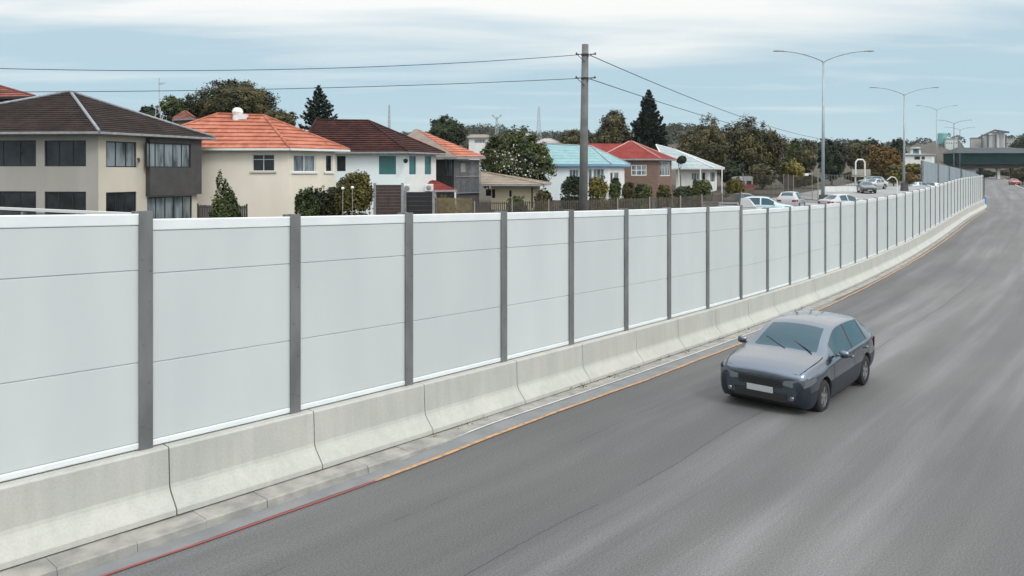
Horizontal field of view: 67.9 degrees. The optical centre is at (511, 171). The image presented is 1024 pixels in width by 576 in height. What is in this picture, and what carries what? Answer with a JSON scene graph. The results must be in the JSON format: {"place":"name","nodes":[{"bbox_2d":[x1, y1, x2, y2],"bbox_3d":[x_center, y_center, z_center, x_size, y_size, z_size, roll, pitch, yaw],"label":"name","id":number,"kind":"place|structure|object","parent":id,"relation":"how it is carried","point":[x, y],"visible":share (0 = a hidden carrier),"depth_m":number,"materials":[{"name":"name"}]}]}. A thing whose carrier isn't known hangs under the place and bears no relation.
{"place":"outdoors","nodes":[
{"label":"outdoors","id":0,"kind":"place"},
{"bbox_2d":[0,0,1023,147],"label":"sky","id":1,"kind":"structure","parent":0,"point":[720,54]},
{"bbox_2d":[106,177,1023,575],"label":"road","id":2,"kind":"structure","parent":0,"point":[906,459],"depth_m":11.34,"materials":[{"name":"asphalt"}]},
{"bbox_2d":[100,480,374,575],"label":"road marking","id":3,"kind":"object","parent":2,"relation":"on","point":[233,530],"visible":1,"depth_m":9.60,"materials":[{"name":"red paint"}]},
{"bbox_2d":[0,423,476,575],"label":"kerb","id":4,"kind":"structure","parent":2,"relation":"on","point":[70,561],"depth_m":9.92,"materials":[{"name":"concrete"}]},
{"bbox_2d":[0,444,175,569],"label":"concrete barrier","id":5,"kind":"object","parent":4,"relation":"on","point":[46,513],"visible":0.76,"depth_m":9.08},
{"bbox_2d":[162,409,321,514],"bbox_3d":[-3.818,4.034,10.820,0.629,0.888,2.208,0,0,41],"label":"concrete barrier","id":6,"kind":"object","parent":4,"relation":"on","point":[208,468],"visible":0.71,"depth_m":10.62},
{"bbox_2d":[307,382,432,468],"bbox_3d":[-2.349,4.099,12.524,0.629,0.889,2.268,0,0,41],"label":"concrete barrier","id":7,"kind":"object","parent":4,"relation":"on","point":[345,430],"visible":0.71,"depth_m":12.33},
{"bbox_2d":[68,300,835,575],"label":"gutter","id":8,"kind":"object","parent":2,"relation":"on","point":[242,521],"visible":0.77,"depth_m":11.88,"materials":[{"name":"concrete"}]},
{"bbox_2d":[374,210,986,480],"bbox_3d":[24.592,4.545,45.889,0.919,0.926,87.258,0,0,37],"label":"road marking","id":9,"kind":"object","parent":2,"relation":"on","point":[437,457],"visible":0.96,"depth_m":14.88,"materials":[{"name":"orange paint"}]},
{"bbox_2d":[466,209,985,432],"bbox_3d":[25.579,4.544,47.786,1.310,0.941,86.829,0,0,37],"label":"concrete apron","id":10,"kind":"object","parent":2,"relation":"on","point":[481,422],"visible":0.66,"depth_m":18.74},
{"bbox_2d":[417,360,524,433],"bbox_3d":[-0.790,4.167,14.350,0.629,0.893,2.508,0,0,40],"label":"concrete barrier","id":11,"kind":"object","parent":10,"relation":"on","point":[452,400],"visible":0.71,"depth_m":14.15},
{"bbox_2d":[509,343,589,403],"bbox_3d":[0.766,4.232,16.191,0.629,0.884,2.288,0,0,40],"label":"concrete barrier","id":12,"kind":"object","parent":10,"relation":"on","point":[545,373],"visible":0.74,"depth_m":16.01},
{"bbox_2d":[455,329,759,437],"bbox_3d":[3.670,4.743,18.703,0.103,0.341,17.624,0,0,40],"label":"road marking","id":13,"kind":"object","parent":10,"relation":"on","point":[597,387],"visible":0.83,"depth_m":16.35,"materials":[{"name":"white paint"}]},
{"bbox_2d":[576,329,643,381],"bbox_3d":[2.253,4.292,17.966,0.629,0.882,2.318,0,0,40],"label":"concrete barrier","id":14,"kind":"object","parent":10,"relation":"on","point":[604,356],"visible":0.65,"depth_m":17.79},
{"bbox_2d":[631,318,684,363],"bbox_3d":[3.703,4.347,19.712,0.629,0.875,2.198,0,0,40],"label":"concrete barrier","id":15,"kind":"object","parent":10,"relation":"on","point":[655,341],"visible":0.67,"depth_m":19.56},
{"bbox_2d":[673,308,722,349],"bbox_3d":[5.162,4.397,21.485,0.629,0.873,2.368,0,0,39],"label":"concrete barrier","id":16,"kind":"object","parent":10,"relation":"on","point":[697,328],"visible":0.69,"depth_m":21.32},
{"bbox_2d":[710,299,754,336],"bbox_3d":[6.689,4.445,23.356,0.629,0.869,2.438,0,0,39],"label":"concrete barrier","id":17,"kind":"object","parent":10,"relation":"on","point":[732,317],"visible":0.66,"depth_m":23.20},
{"bbox_2d":[743,291,779,325],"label":"concrete barrier","id":18,"kind":"object","parent":10,"relation":"on","point":[761,308],"visible":0.76,"depth_m":25.05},
{"bbox_2d":[770,284,801,314],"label":"concrete barrier","id":19,"kind":"object","parent":10,"relation":"on","point":[785,300],"visible":0.76,"depth_m":26.84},
{"bbox_2d":[793,278,820,307],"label":"concrete barrier","id":20,"kind":"object","parent":10,"relation":"on","point":[806,294],"visible":0.77,"depth_m":28.62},
{"bbox_2d":[0,174,982,481],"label":"noise wall","id":21,"kind":"structure","parent":20,"relation":"on","point":[130,332],"depth_m":11.90,"materials":[{"name":"grey metal"}]},
{"bbox_2d":[812,273,835,299],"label":"concrete barrier","id":22,"kind":"object","parent":10,"relation":"on","point":[824,289],"visible":0.74,"depth_m":30.33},
{"bbox_2d":[827,268,850,293],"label":"concrete barrier","id":23,"kind":"object","parent":10,"relation":"on","point":[839,282],"visible":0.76,"depth_m":32.03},
{"bbox_2d":[842,262,864,286],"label":"concrete barrier","id":24,"kind":"object","parent":10,"relation":"on","point":[854,277],"visible":0.74,"depth_m":33.90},
{"bbox_2d":[857,258,875,280],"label":"concrete barrier","id":25,"kind":"object","parent":10,"relation":"on","point":[867,272],"visible":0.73,"depth_m":35.79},
{"bbox_2d":[869,254,885,274],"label":"concrete barrier","id":26,"kind":"object","parent":10,"relation":"on","point":[878,268],"visible":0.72,"depth_m":37.51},
{"bbox_2d":[879,250,895,269],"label":"concrete barrier","id":27,"kind":"object","parent":10,"relation":"on","point":[887,262],"visible":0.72,"depth_m":39.28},
{"bbox_2d":[888,246,904,264],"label":"concrete barrier","id":28,"kind":"object","parent":10,"relation":"on","point":[897,258],"visible":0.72,"depth_m":41.24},
{"bbox_2d":[721,311,874,411],"bbox_3d":[6.247,3.929,16.394,2.340,1.537,4.426,0,0,41],"label":"passing car","id":29,"kind":"object","parent":2,"relation":"on","point":[812,360],"visible":1,"depth_m":15.33,"materials":[{"name":"grey paint"}]},
{"bbox_2d":[407,128,1023,216],"bbox_3d":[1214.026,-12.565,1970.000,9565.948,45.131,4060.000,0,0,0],"label":"ground","id":30,"kind":"structure","parent":0,"point":[928,148],"depth_m":136.84,"materials":[{"name":"plant"}]},
{"bbox_2d":[0,85,35,101],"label":"house","id":31,"kind":"structure","parent":30,"relation":"on","point":[7,93],"depth_m":59.85,"materials":[{"name":"orange"}]},
{"bbox_2d":[0,90,215,229],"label":"house","id":32,"kind":"structure","parent":30,"relation":"on","point":[69,150],"depth_m":41.05,"materials":[{"name":"beige"}]},
{"bbox_2d":[0,140,35,165],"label":"window","id":33,"kind":"structure","parent":32,"relation":"in","point":[12,152],"depth_m":40.42,"materials":[{"name":"black"}]},
{"bbox_2d":[0,191,35,212],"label":"window","id":34,"kind":"structure","parent":32,"relation":"in","point":[16,199],"depth_m":40.43,"materials":[{"name":"black"}]},
{"bbox_2d":[45,140,85,165],"bbox_3d":[-23.595,-0.982,40.221,2.308,1.373,0.060,0,0,4],"label":"window","id":35,"kind":"structure","parent":32,"relation":"in","point":[57,152],"depth_m":40.23,"materials":[{"name":"black"}]},
{"bbox_2d":[45,192,85,213],"bbox_3d":[-23.595,1.764,40.221,2.308,1.458,0.060,0,0,4],"label":"window","id":36,"kind":"structure","parent":32,"relation":"in","point":[53,200],"depth_m":40.23,"materials":[{"name":"black"}]},
{"bbox_2d":[106,141,135,166],"bbox_3d":[-21.272,-0.955,41.292,0.060,1.389,1.874,0,0,24],"label":"window","id":37,"kind":"structure","parent":32,"relation":"in","point":[118,154],"depth_m":41.30,"materials":[{"name":"black"}]},
{"bbox_2d":[106,192,135,211],"bbox_3d":[-21.272,1.954,41.292,0.060,1.736,1.874,0,0,24],"label":"window","id":38,"kind":"structure","parent":32,"relation":"in","point":[115,201],"depth_m":41.30,"materials":[{"name":"black"}]},
{"bbox_2d":[145,142,189,167],"bbox_3d":[-19.775,-0.956,43.752,0.060,1.399,3.073,0,0,24],"label":"window","id":39,"kind":"structure","parent":32,"relation":"in","point":[165,155],"depth_m":43.76,"materials":[{"name":"black"}]},
{"bbox_2d":[147,196,190,229],"bbox_3d":[-19.942,2.684,44.230,0.060,2.533,3.167,0,0,24],"label":"window","id":40,"kind":"structure","parent":32,"relation":"in","point":[169,207],"depth_m":44.31,"materials":[{"name":"black"}]},
{"bbox_2d":[157,94,198,122],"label":"tree","id":41,"kind":"object","parent":30,"relation":"on","point":[173,107],"visible":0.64,"depth_m":76.95,"materials":[{"name":"green plant"}]},
{"bbox_2d":[172,110,197,124],"bbox_3d":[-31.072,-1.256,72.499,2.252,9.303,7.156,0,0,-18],"label":"house","id":42,"kind":"structure","parent":30,"relation":"on","point":[183,117],"depth_m":70.68,"materials":[{"name":"red tile"}]},
{"bbox_2d":[197,203,247,217],"bbox_3d":[-16.295,3.107,42.786,2.998,2.655,0.143,0,0,8],"label":"fence","id":43,"kind":"object","parent":30,"relation":"on","point":[207,208],"visible":0.2,"depth_m":42.92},
{"bbox_2d":[208,169,242,228],"bbox_3d":[-15.065,2.198,39.941,2.439,4.710,1.986,0,0,0],"label":"shrub","id":44,"kind":"object","parent":30,"relation":"on","point":[226,206],"visible":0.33,"depth_m":39.73,"materials":[{"name":"green plant"}]},
{"bbox_2d":[182,78,282,118],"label":"tree","id":45,"kind":"object","parent":30,"relation":"on","point":[225,98],"visible":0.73,"depth_m":77.70,"materials":[{"name":"green plant"}]},
{"bbox_2d":[182,107,349,227],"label":"house","id":46,"kind":"structure","parent":30,"relation":"on","point":[268,166],"depth_m":47.26,"materials":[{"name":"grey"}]},
{"bbox_2d":[250,154,275,172],"bbox_3d":[-15.400,-0.520,47.090,1.627,1.141,0.200,0,0,3],"label":"window","id":47,"kind":"structure","parent":46,"relation":"in","point":[262,163],"depth_m":47.16,"materials":[{"name":"grey"}]},
{"bbox_2d":[291,155,317,173],"bbox_3d":[-13.061,-0.491,47.826,0.200,1.182,1.848,0,0,42],"label":"window","id":48,"kind":"structure","parent":46,"relation":"in","point":[302,164],"depth_m":47.85,"materials":[{"name":"grey"}]},
{"bbox_2d":[257,107,298,125],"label":"tree","id":49,"kind":"object","parent":30,"relation":"on","point":[283,116],"visible":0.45,"depth_m":76.57,"materials":[{"name":"green plant"}]},
{"bbox_2d":[294,184,323,215],"bbox_3d":[-11.527,2.617,43.032,1.981,3.832,1.738,0,0,0],"label":"shrub","id":50,"kind":"object","parent":30,"relation":"on","point":[307,202],"visible":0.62,"depth_m":42.59,"materials":[{"name":"green plant"}]},
{"bbox_2d":[298,84,337,129],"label":"pine tree","id":51,"kind":"object","parent":30,"relation":"on","point":[318,98],"visible":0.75,"depth_m":91.44,"materials":[{"name":"green plant"}]},
{"bbox_2d":[319,185,343,225],"bbox_3d":[-10.454,2.626,43.491,1.918,3.800,1.791,0,0,0],"label":"shrub","id":52,"kind":"object","parent":30,"relation":"on","point":[327,206],"visible":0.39,"depth_m":43.04,"materials":[{"name":"green plant"}]},
{"bbox_2d":[333,169,374,224],"bbox_3d":[-8.996,2.189,43.094,2.474,4.689,2.193,0,0,0],"label":"shrub","id":53,"kind":"object","parent":30,"relation":"on","point":[363,196],"visible":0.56,"depth_m":42.40,"materials":[{"name":"green plant"}]},
{"bbox_2d":[308,119,446,214],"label":"house","id":54,"kind":"structure","parent":30,"relation":"on","point":[379,154],"depth_m":57.14,"materials":[{"name":"white"}]},
{"bbox_2d":[379,156,395,173],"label":"window","id":55,"kind":"structure","parent":54,"relation":"in","point":[387,164],"depth_m":56.26,"materials":[{"name":"teal glass"}]},
{"bbox_2d":[373,183,403,223],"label":"gate","id":56,"kind":"structure","parent":30,"relation":"on","point":[388,199],"depth_m":49.98,"materials":[{"name":"wood"}]},
{"bbox_2d":[404,190,434,222],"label":"gate","id":57,"kind":"structure","parent":30,"relation":"on","point":[419,202],"depth_m":50.48,"materials":[{"name":"black"}]},
{"bbox_2d":[429,180,456,197],"bbox_3d":[-5.354,2.222,58.980,2.239,3.192,3.893,0,0,-4],"label":"porch","id":58,"kind":"object","parent":30,"relation":"on","point":[439,186],"visible":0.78,"depth_m":57.83,"materials":[{"name":"red tile"}]},
{"bbox_2d":[407,129,485,212],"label":"house","id":59,"kind":"structure","parent":30,"relation":"on","point":[458,172],"depth_m":64.23,"materials":[{"name":"grey tile"}]},
{"bbox_2d":[428,114,467,145],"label":"tree","id":60,"kind":"object","parent":30,"relation":"on","point":[450,129],"visible":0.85,"depth_m":110.13,"materials":[{"name":"green plant"}]},
{"bbox_2d":[435,196,473,221],"bbox_3d":[-3.894,2.934,51.232,2.744,2.569,0.132,0,0,11],"label":"fence","id":61,"kind":"object","parent":30,"relation":"on","point":[456,205],"visible":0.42,"depth_m":51.27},
{"bbox_2d":[467,134,490,159],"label":"house","id":62,"kind":"structure","parent":30,"relation":"on","point":[477,144],"depth_m":160.66,"materials":[{"name":"grey"}]},
{"bbox_2d":[481,171,551,209],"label":"house","id":63,"kind":"structure","parent":30,"relation":"on","point":[504,188],"depth_m":66.82,"materials":[{"name":"beige"}]},
{"bbox_2d":[480,124,557,188],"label":"tree","id":64,"kind":"object","parent":30,"relation":"on","point":[521,154],"visible":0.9,"depth_m":73.62,"materials":[{"name":"green plant"}]},
{"bbox_2d":[534,188,554,211],"bbox_3d":[2.519,2.570,59.947,1.703,2.713,1.585,0,0,0],"label":"shrub","id":65,"kind":"object","parent":30,"relation":"on","point":[542,195],"visible":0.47,"depth_m":59.58,"materials":[{"name":"green plant"}]},
{"bbox_2d":[560,175,578,210],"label":"shrub","id":66,"kind":"object","parent":30,"relation":"on","point":[569,185],"visible":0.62,"depth_m":65.50,"materials":[{"name":"green plant"}]},
{"bbox_2d":[559,128,595,144],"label":"tree","id":67,"kind":"object","parent":30,"relation":"on","point":[568,138],"visible":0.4,"depth_m":133.22,"materials":[{"name":"green plant"}]},
{"bbox_2d":[540,143,630,199],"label":"house","id":68,"kind":"structure","parent":30,"relation":"on","point":[566,160],"depth_m":80.81,"materials":[{"name":"grey"}]},
{"bbox_2d":[575,44,595,210],"bbox_3d":[4.535,-1.721,46.992,1.288,12.345,0.585,0,0,0],"label":"utility pole","id":69,"kind":"object","parent":30,"relation":"on","point":[583,185],"visible":0.96,"depth_m":46.80,"materials":[{"name":"concrete"}]},
{"bbox_2d":[0,55,573,70],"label":"cable","id":70,"kind":"object","parent":69,"relation":"attached to","point":[274,69],"visible":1,"depth_m":43.45,"materials":[{"name":"grey plastic"}]},
{"bbox_2d":[14,78,578,91],"bbox_3d":[-15.632,-5.108,44.352,39.753,1.324,0.036,0,0,-7],"label":"cable","id":71,"kind":"object","parent":69,"relation":"attached to","point":[282,88],"visible":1,"depth_m":44.47,"materials":[{"name":"grey plastic"}]},
{"bbox_2d":[588,174,608,210],"bbox_3d":[7.071,2.000,61.962,1.835,3.670,1.797,0,0,0],"label":"shrub","id":72,"kind":"object","parent":30,"relation":"on","point":[598,188],"visible":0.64,"depth_m":61.62,"materials":[{"name":"green plant"}]},
{"bbox_2d":[474,192,741,220],"bbox_3d":[7.934,2.888,53.852,22.246,2.733,1.514,0,0,-24],"label":"fence","id":73,"kind":"object","parent":30,"relation":"on","point":[491,205],"visible":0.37,"depth_m":53.03,"materials":[{"name":"brown"}]},
{"bbox_2d":[591,109,633,143],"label":"tree","id":74,"kind":"object","parent":30,"relation":"on","point":[616,132],"visible":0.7,"depth_m":122.60,"materials":[{"name":"green plant"}]},
{"bbox_2d":[607,177,622,209],"bbox_3d":[8.530,2.097,63.015,1.299,3.380,1.293,0,0,0],"label":"shrub","id":75,"kind":"object","parent":30,"relation":"on","point":[614,189],"visible":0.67,"depth_m":62.66,"materials":[{"name":"green plant"}]},
{"bbox_2d":[621,181,636,209],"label":"shrub","id":76,"kind":"object","parent":30,"relation":"on","point":[628,190],"visible":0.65,"depth_m":63.69,"materials":[{"name":"green plant"}]},
{"bbox_2d":[588,141,676,196],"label":"house","id":77,"kind":"structure","parent":30,"relation":"on","point":[651,167],"depth_m":88.27,"materials":[{"name":"brown brick"}]},
{"bbox_2d":[631,165,646,175],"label":"window","id":78,"kind":"structure","parent":77,"relation":"in","point":[636,170],"depth_m":88.08,"materials":[{"name":"grey"}]},
{"bbox_2d":[634,183,652,208],"bbox_3d":[11.111,2.320,64.481,1.753,2.806,1.664,0,0,0],"label":"shrub","id":79,"kind":"object","parent":30,"relation":"on","point":[643,190],"visible":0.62,"depth_m":64.10,"materials":[{"name":"green plant"}]},
{"bbox_2d":[630,89,667,150],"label":"pine tree","id":80,"kind":"object","parent":30,"relation":"on","point":[648,126],"visible":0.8,"depth_m":118.76,"materials":[{"name":"green plant"}]},
{"bbox_2d":[655,184,672,208],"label":"shrub","id":81,"kind":"object","parent":30,"relation":"on","point":[664,191],"visible":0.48,"depth_m":64.66,"materials":[{"name":"green plant"}]},
{"bbox_2d":[673,185,693,206],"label":"shrub","id":82,"kind":"object","parent":30,"relation":"on","point":[681,191],"visible":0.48,"depth_m":69.48,"materials":[{"name":"green plant"}]},
{"bbox_2d":[655,144,724,192],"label":"house","id":83,"kind":"structure","parent":30,"relation":"on","point":[693,167],"depth_m":98.80,"materials":[{"name":"grey"}]},
{"bbox_2d":[692,179,712,206],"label":"shrub","id":84,"kind":"object","parent":30,"relation":"on","point":[700,187],"visible":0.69,"depth_m":69.55,"materials":[{"name":"green plant"}]},
{"bbox_2d":[676,112,734,171],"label":"tree","id":85,"kind":"object","parent":30,"relation":"on","point":[709,143],"visible":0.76,"depth_m":110.10,"materials":[{"name":"green plant"}]},
{"bbox_2d":[400,122,1023,155],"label":"woods","id":86,"kind":"object","parent":30,"relation":"on","point":[672,137],"visible":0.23,"depth_m":515.37,"materials":[{"name":"green plant"}]},
{"bbox_2d":[717,159,748,183],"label":"tree","id":87,"kind":"object","parent":30,"relation":"on","point":[734,167],"visible":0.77,"depth_m":107.08,"materials":[{"name":"green plant"}]},
{"bbox_2d":[725,176,744,196],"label":"shrub","id":88,"kind":"object","parent":30,"relation":"on","point":[732,185],"visible":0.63,"depth_m":71.54,"materials":[{"name":"green plant"}]},
{"bbox_2d":[716,113,773,167],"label":"tree","id":89,"kind":"object","parent":30,"relation":"on","point":[736,134],"visible":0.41,"depth_m":111.79,"materials":[{"name":"green plant"}]},
{"bbox_2d":[742,160,776,189],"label":"tree","id":90,"kind":"object","parent":30,"relation":"on","point":[760,168],"visible":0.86,"depth_m":105.71,"materials":[{"name":"green plant"}]},
{"bbox_2d":[738,120,788,187],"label":"tree","id":91,"kind":"object","parent":30,"relation":"on","point":[773,156],"visible":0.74,"depth_m":110.55,"materials":[{"name":"green plant"}]},
{"bbox_2d":[775,156,807,190],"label":"tree","id":92,"kind":"object","parent":30,"relation":"on","point":[792,166],"visible":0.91,"depth_m":91.22,"materials":[{"name":"green plant"}]},
{"bbox_2d":[783,139,799,162],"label":"tree","id":93,"kind":"object","parent":30,"relation":"on","point":[792,147],"visible":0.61,"depth_m":149.29,"materials":[{"name":"green plant"}]},
{"bbox_2d":[796,139,816,174],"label":"tree","id":94,"kind":"object","parent":30,"relation":"on","point":[807,155],"visible":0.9,"depth_m":147.01,"materials":[{"name":"green plant"}]},
{"bbox_2d":[718,181,930,206],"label":"car park","id":95,"kind":"structure","parent":30,"relation":"on","point":[891,189],"depth_m":94.85,"materials":[{"name":"asphalt"}]},
{"bbox_2d":[704,198,763,209],"bbox_3d":[16.931,2.837,57.995,4.741,1.693,1.760,0,0,15],"label":"pickup truck","id":96,"kind":"object","parent":95,"relation":"on","point":[747,203],"visible":0.18,"depth_m":57.10,"materials":[{"name":"grey paint"}]},
{"bbox_2d":[738,196,794,207],"bbox_3d":[20.096,2.743,59.995,4.376,1.639,2.210,0,0,22],"label":"car","id":97,"kind":"object","parent":95,"relation":"on","point":[763,201],"visible":0.3,"depth_m":59.32,"materials":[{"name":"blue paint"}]},
{"bbox_2d":[747,174,818,202],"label":"fence","id":98,"kind":"object","parent":95,"relation":"on","point":[794,187],"visible":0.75,"depth_m":84.30,"materials":[{"name":"grey"}]},
{"bbox_2d":[776,191,805,206],"bbox_3d":[24.253,2.475,66.011,2.210,1.639,4.376,0,0,30],"label":"parked car","id":99,"kind":"object","parent":95,"relation":"on","point":[794,198],"visible":0.77,"depth_m":64.31,"materials":[{"name":"grey paint"}]},
{"bbox_2d":[773,50,873,199],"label":"street lamp","id":100,"kind":"object","parent":95,"relation":"on","point":[822,196],"visible":0.97,"depth_m":69.92,"materials":[{"name":"grey metal"}]},
{"bbox_2d":[818,194,858,204],"bbox_3d":[28.475,2.596,65.004,4.546,1.479,2.150,0,0,-20],"label":"parked car","id":101,"kind":"object","parent":95,"relation":"on","point":[832,198],"visible":0.28,"depth_m":64.17,"materials":[{"name":"grey paint"}]},
{"bbox_2d":[852,159,870,185],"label":"sign gantry","id":102,"kind":"object","parent":95,"relation":"on","point":[864,172],"visible":0.8,"depth_m":111.96,"materials":[{"name":"grey"}]},
{"bbox_2d":[856,181,876,192],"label":"parked car","id":103,"kind":"object","parent":95,"relation":"on","point":[866,186],"visible":1,"depth_m":94.77,"materials":[{"name":"white paint"}]},
{"bbox_2d":[870,87,938,190],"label":"street lamp","id":104,"kind":"object","parent":95,"relation":"on","point":[904,186],"visible":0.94,"depth_m":101.90,"materials":[{"name":"grey metal"}]},
{"bbox_2d":[816,137,848,184],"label":"tree","id":105,"kind":"object","parent":30,"relation":"on","point":[836,156],"visible":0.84,"depth_m":122.61,"materials":[{"name":"green plant"}]},
{"bbox_2d":[825,186,856,191],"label":"boundary wall","id":106,"kind":"structure","parent":30,"relation":"on","point":[840,188],"depth_m":99.88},
{"bbox_2d":[846,139,869,168],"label":"tree","id":107,"kind":"object","parent":30,"relation":"on","point":[856,150],"visible":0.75,"depth_m":163.85,"materials":[{"name":"green plant"}]},
{"bbox_2d":[862,142,902,173],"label":"tree","id":108,"kind":"object","parent":30,"relation":"on","point":[879,159],"visible":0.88,"depth_m":132.88,"materials":[{"name":"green plant"}]},
{"bbox_2d":[883,163,902,185],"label":"tree","id":109,"kind":"object","parent":30,"relation":"on","point":[895,171],"visible":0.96,"depth_m":127.24,"materials":[{"name":"green plant"}]},
{"bbox_2d":[905,153,935,164],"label":"house","id":110,"kind":"structure","parent":30,"relation":"on","point":[910,158],"depth_m":205.15,"materials":[{"name":"white"}]},
{"bbox_2d":[921,160,978,183],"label":"noise barrier","id":111,"kind":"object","parent":30,"relation":"on","point":[935,172],"depth_m":151.44,"materials":[{"name":"grey concrete"}]},
{"bbox_2d":[941,148,1023,178],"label":"overpass","id":112,"kind":"structure","parent":30,"relation":"on","point":[980,159],"depth_m":280.40,"materials":[{"name":"green"}]},
{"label":"terrace wall","id":113,"kind":"object","parent":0,"visible":0},
{"bbox_2d":[0,207,130,228],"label":"glass balustrade","id":114,"kind":"object","parent":113,"relation":"on","point":[22,210],"visible":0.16,"depth_m":13.88,"materials":[{"name":"grey"}]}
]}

